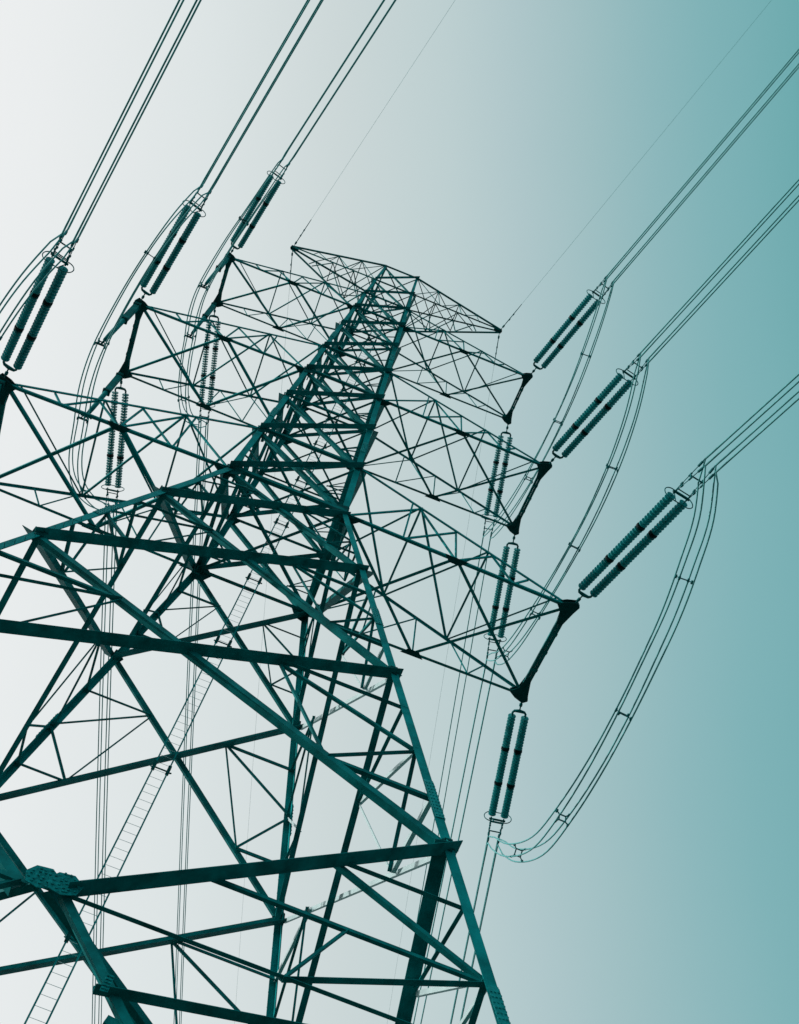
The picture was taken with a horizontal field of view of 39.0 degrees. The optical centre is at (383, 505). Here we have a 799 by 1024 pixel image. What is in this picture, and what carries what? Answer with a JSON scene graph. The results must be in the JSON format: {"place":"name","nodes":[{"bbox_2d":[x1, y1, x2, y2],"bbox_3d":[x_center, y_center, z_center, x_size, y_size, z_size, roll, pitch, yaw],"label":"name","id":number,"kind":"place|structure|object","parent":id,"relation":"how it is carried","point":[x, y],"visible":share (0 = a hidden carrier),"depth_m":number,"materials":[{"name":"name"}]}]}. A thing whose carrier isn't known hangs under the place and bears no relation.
{"place":"outdoors","nodes":[
{"label":"outdoors","id":0,"kind":"place"},
{"bbox_2d":[0,0,798,1023],"label":"sky","id":1,"kind":"structure","parent":0,"point":[671,895],"materials":[{"name":"teal"}]},
{"label":"ground","id":2,"kind":"structure","parent":0,"visible":0},
{"bbox_2d":[0,245,579,1023],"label":"lattice tower","id":3,"kind":"structure","parent":2,"relation":"on","point":[62,893],"depth_m":39.40,"materials":[{"name":"metal"}]},
{"bbox_2d":[0,379,4,390],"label":"jumper post","id":4,"kind":"object","parent":3,"relation":"hanging from","point":[2,384],"visible":1,"depth_m":43.89,"materials":[{"name":"teal metal"}]},
{"bbox_2d":[1,230,79,377],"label":"insulator string","id":5,"kind":"object","parent":3,"relation":"attached to","point":[44,309],"visible":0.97,"depth_m":41.86,"materials":[{"name":"ceramic"}]},
{"bbox_2d":[0,229,78,340],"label":"jumper loop","id":6,"kind":"object","parent":5,"relation":"hanging from","point":[36,278],"visible":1,"depth_m":38.54,"materials":[{"name":"metal"}]},
{"bbox_2d":[62,0,201,240],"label":"conductor bundle","id":7,"kind":"object","parent":5,"relation":"attached to","point":[138,113],"visible":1,"depth_m":36.59,"materials":[{"name":"metal"}]},
{"bbox_2d":[77,372,123,423],"bbox_3d":[-13.556,-5.266,54.607,0.632,5.397,0.323,22,-59,-2],"label":"jumper post","id":8,"kind":"object","parent":3,"relation":"hanging from","point":[112,384],"visible":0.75,"depth_m":55.02,"materials":[{"name":"teal metal"}]},
{"bbox_2d":[68,183,211,513],"bbox_3d":[-12.372,-6.154,53.121,2.144,5.434,18.642,23,-59,-2],"label":"jumper loop","id":9,"kind":"object","parent":8,"relation":"hanging from","point":[146,253],"visible":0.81,"depth_m":49.95,"materials":[{"name":"metal"}]},
{"bbox_2d":[101,381,128,506],"bbox_3d":[-13.853,-3.173,58.502,1.242,0.708,7.506,12,-67,4],"label":"insulator string","id":10,"kind":"object","parent":3,"relation":"attached to","point":[120,457],"visible":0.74,"depth_m":58.52,"materials":[{"name":"ceramic"}]},
{"bbox_2d":[92,510,116,1023],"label":"conductor bundle","id":11,"kind":"object","parent":10,"relation":"attached to","point":[100,767],"visible":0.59,"depth_m":66.46,"materials":[{"name":"metal"}]},
{"bbox_2d":[94,301,141,348],"bbox_3d":[-12.238,-8.447,52.572,0.632,5.397,0.323,22,-59,-2],"label":"jumper post","id":12,"kind":"object","parent":3,"relation":"hanging from","point":[132,310],"visible":0.89,"depth_m":53.02,"materials":[{"name":"teal metal"}]},
{"bbox_2d":[140,185,211,300],"bbox_3d":[-9.896,-12.095,52.774,1.205,0.687,7.281,35,-53,-9],"label":"insulator string","id":13,"kind":"object","parent":3,"relation":"attached to","point":[181,242],"visible":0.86,"depth_m":52.74,"materials":[{"name":"ceramic"}]},
{"bbox_2d":[200,0,323,191],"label":"conductor bundle","id":14,"kind":"object","parent":13,"relation":"attached to","point":[258,87],"visible":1,"depth_m":47.49,"materials":[{"name":"metal"}]},
{"bbox_2d":[185,302,216,339],"bbox_3d":[-10.224,-10.499,64.023,0.613,5.447,0.289,22,-59,-2],"label":"jumper post","id":15,"kind":"object","parent":3,"relation":"hanging from","point":[209,310],"visible":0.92,"depth_m":64.61,"materials":[{"name":"teal metal"}]},
{"bbox_2d":[196,309,220,425],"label":"insulator string","id":16,"kind":"object","parent":3,"relation":"attached to","point":[213,368],"visible":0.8,"depth_m":67.86,"materials":[{"name":"ceramic"}]},
{"bbox_2d":[174,423,208,1023],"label":"conductor bundle","id":17,"kind":"object","parent":16,"relation":"attached to","point":[190,738],"visible":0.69,"depth_m":78.76,"materials":[{"name":"metal"}]},
{"bbox_2d":[198,255,230,289],"bbox_3d":[-9.216,-12.931,62.467,0.613,5.447,0.289,22,-59,-2],"label":"jumper post","id":18,"kind":"object","parent":3,"relation":"hanging from","point":[227,259],"visible":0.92,"depth_m":62.48,"materials":[{"name":"teal metal"}]},
{"bbox_2d":[177,157,290,427],"bbox_3d":[-9.200,-10.951,63.038,2.118,5.181,17.335,22,-59,-2],"label":"jumper loop","id":19,"kind":"object","parent":18,"relation":"hanging from","point":[241,231],"visible":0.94,"depth_m":60.28,"materials":[{"name":"metal"}]},
{"bbox_2d":[230,160,289,254],"bbox_3d":[-7.027,-16.509,62.795,1.143,0.651,6.906,34,-53,-9],"label":"insulator string","id":20,"kind":"object","parent":3,"relation":"attached to","point":[258,215],"visible":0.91,"depth_m":62.78,"materials":[{"name":"ceramic"}]},
{"bbox_2d":[282,0,395,163],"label":"conductor bundle","id":21,"kind":"object","parent":20,"relation":"attached to","point":[337,72],"visible":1,"depth_m":57.50,"materials":[{"name":"metal"}]},
{"bbox_2d":[234,251,292,1023],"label":"earth wire","id":22,"kind":"object","parent":3,"relation":"attached to","point":[266,582],"visible":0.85,"depth_m":85.64,"materials":[{"name":"metal"}]},
{"bbox_2d":[294,2,453,245],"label":"earth wire","id":23,"kind":"object","parent":3,"relation":"attached to","point":[356,150],"visible":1,"depth_m":69.75,"materials":[{"name":"metal"}]},
{"bbox_2d":[387,333,499,1021],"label":"earth wire","id":24,"kind":"object","parent":3,"relation":"attached to","point":[459,577],"visible":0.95,"depth_m":80.86,"materials":[{"name":"metal"}]},
{"bbox_2d":[481,424,512,537],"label":"insulator string","id":25,"kind":"object","parent":3,"relation":"attached to","point":[501,481],"visible":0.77,"depth_m":68.31,"materials":[{"name":"ceramic"}]},
{"bbox_2d":[416,537,490,922],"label":"conductor bundle","id":26,"kind":"object","parent":25,"relation":"hanging from","point":[455,700],"visible":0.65,"depth_m":74.24,"materials":[{"name":"metal"}]},
{"bbox_2d":[484,535,520,660],"bbox_3d":[6.272,4.766,59.071,1.242,0.708,7.506,10,-68,5],"label":"insulator string","id":27,"kind":"object","parent":3,"relation":"attached to","point":[509,591],"visible":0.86,"depth_m":58.96,"materials":[{"name":"ceramic"}]},
{"bbox_2d":[413,659,494,1023],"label":"conductor bundle","id":28,"kind":"object","parent":27,"relation":"attached to","point":[461,822],"visible":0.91,"depth_m":64.10,"materials":[{"name":"metal"}]},
{"bbox_2d":[484,703,528,844],"bbox_3d":[5.381,11.527,48.918,1.242,0.708,7.506,10,-68,5],"label":"insulator string","id":29,"kind":"object","parent":3,"relation":"attached to","point":[517,753],"visible":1,"depth_m":48.78,"materials":[{"name":"ceramic"}]},
{"bbox_2d":[450,836,497,1023],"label":"conductor bundle","id":30,"kind":"object","parent":29,"relation":"attached to","point":[488,887],"visible":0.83,"depth_m":51.78,"materials":[{"name":"metal"}]},
{"bbox_2d":[487,459,718,862],"bbox_3d":[8.041,8.236,42.651,1.256,6.210,20.792,22,-59,-2],"label":"jumper loop","id":31,"kind":"object","parent":29,"relation":"hanging from","point":[572,795],"visible":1,"depth_m":40.18,"materials":[{"name":"metal"}]},
{"bbox_2d":[531,276,613,373],"bbox_3d":[10.391,-9.883,63.093,1.242,0.708,7.506,33,-53,-8],"label":"insulator string","id":32,"kind":"object","parent":3,"relation":"attached to","point":[568,336],"visible":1,"depth_m":63.04,"materials":[{"name":"ceramic"}]},
{"bbox_2d":[606,49,798,283],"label":"conductor bundle","id":33,"kind":"object","parent":32,"relation":"attached to","point":[667,205],"visible":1,"depth_m":56.27,"materials":[{"name":"metal"}]},
{"bbox_2d":[483,276,614,538],"bbox_3d":[9.353,-4.436,64.225,0.997,3.126,17.920,22,-59,-2],"label":"jumper loop","id":34,"kind":"object","parent":33,"relation":"hanging from","point":[555,420],"visible":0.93,"depth_m":62.25,"materials":[{"name":"metal"}]},
{"bbox_2d":[550,352,647,462],"bbox_3d":[9.980,-4.358,53.247,1.242,0.708,7.506,32,-52,-8],"label":"insulator string","id":35,"kind":"object","parent":3,"relation":"attached to","point":[595,420],"visible":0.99,"depth_m":53.12,"materials":[{"name":"ceramic"}]},
{"bbox_2d":[640,179,798,362],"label":"conductor bundle","id":36,"kind":"object","parent":35,"relation":"attached to","point":[659,346],"visible":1,"depth_m":47.92,"materials":[{"name":"metal"}]},
{"bbox_2d":[486,353,649,664],"bbox_3d":[8.764,1.792,54.084,1.233,4.366,18.871,22,-59,-2],"label":"jumper loop","id":37,"kind":"object","parent":36,"relation":"hanging from","point":[575,535],"visible":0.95,"depth_m":52.45,"materials":[{"name":"metal"}]},
{"bbox_2d":[501,1,770,328],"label":"earth wire","id":38,"kind":"object","parent":3,"relation":"attached to","point":[503,326],"visible":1,"depth_m":67.72,"materials":[{"name":"metal"}]},
{"bbox_2d":[575,458,715,602],"bbox_3d":[9.561,1.265,42.292,1.242,0.708,8.404,31,-52,-7],"label":"insulator string","id":39,"kind":"object","parent":3,"relation":"attached to","point":[651,535],"visible":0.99,"depth_m":42.17,"materials":[{"name":"ceramic"}]},
{"bbox_2d":[705,373,798,472],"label":"conductor bundle","id":40,"kind":"object","parent":39,"relation":"attached to","point":[746,428],"visible":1,"depth_m":38.47,"materials":[{"name":"metal"}]}
]}

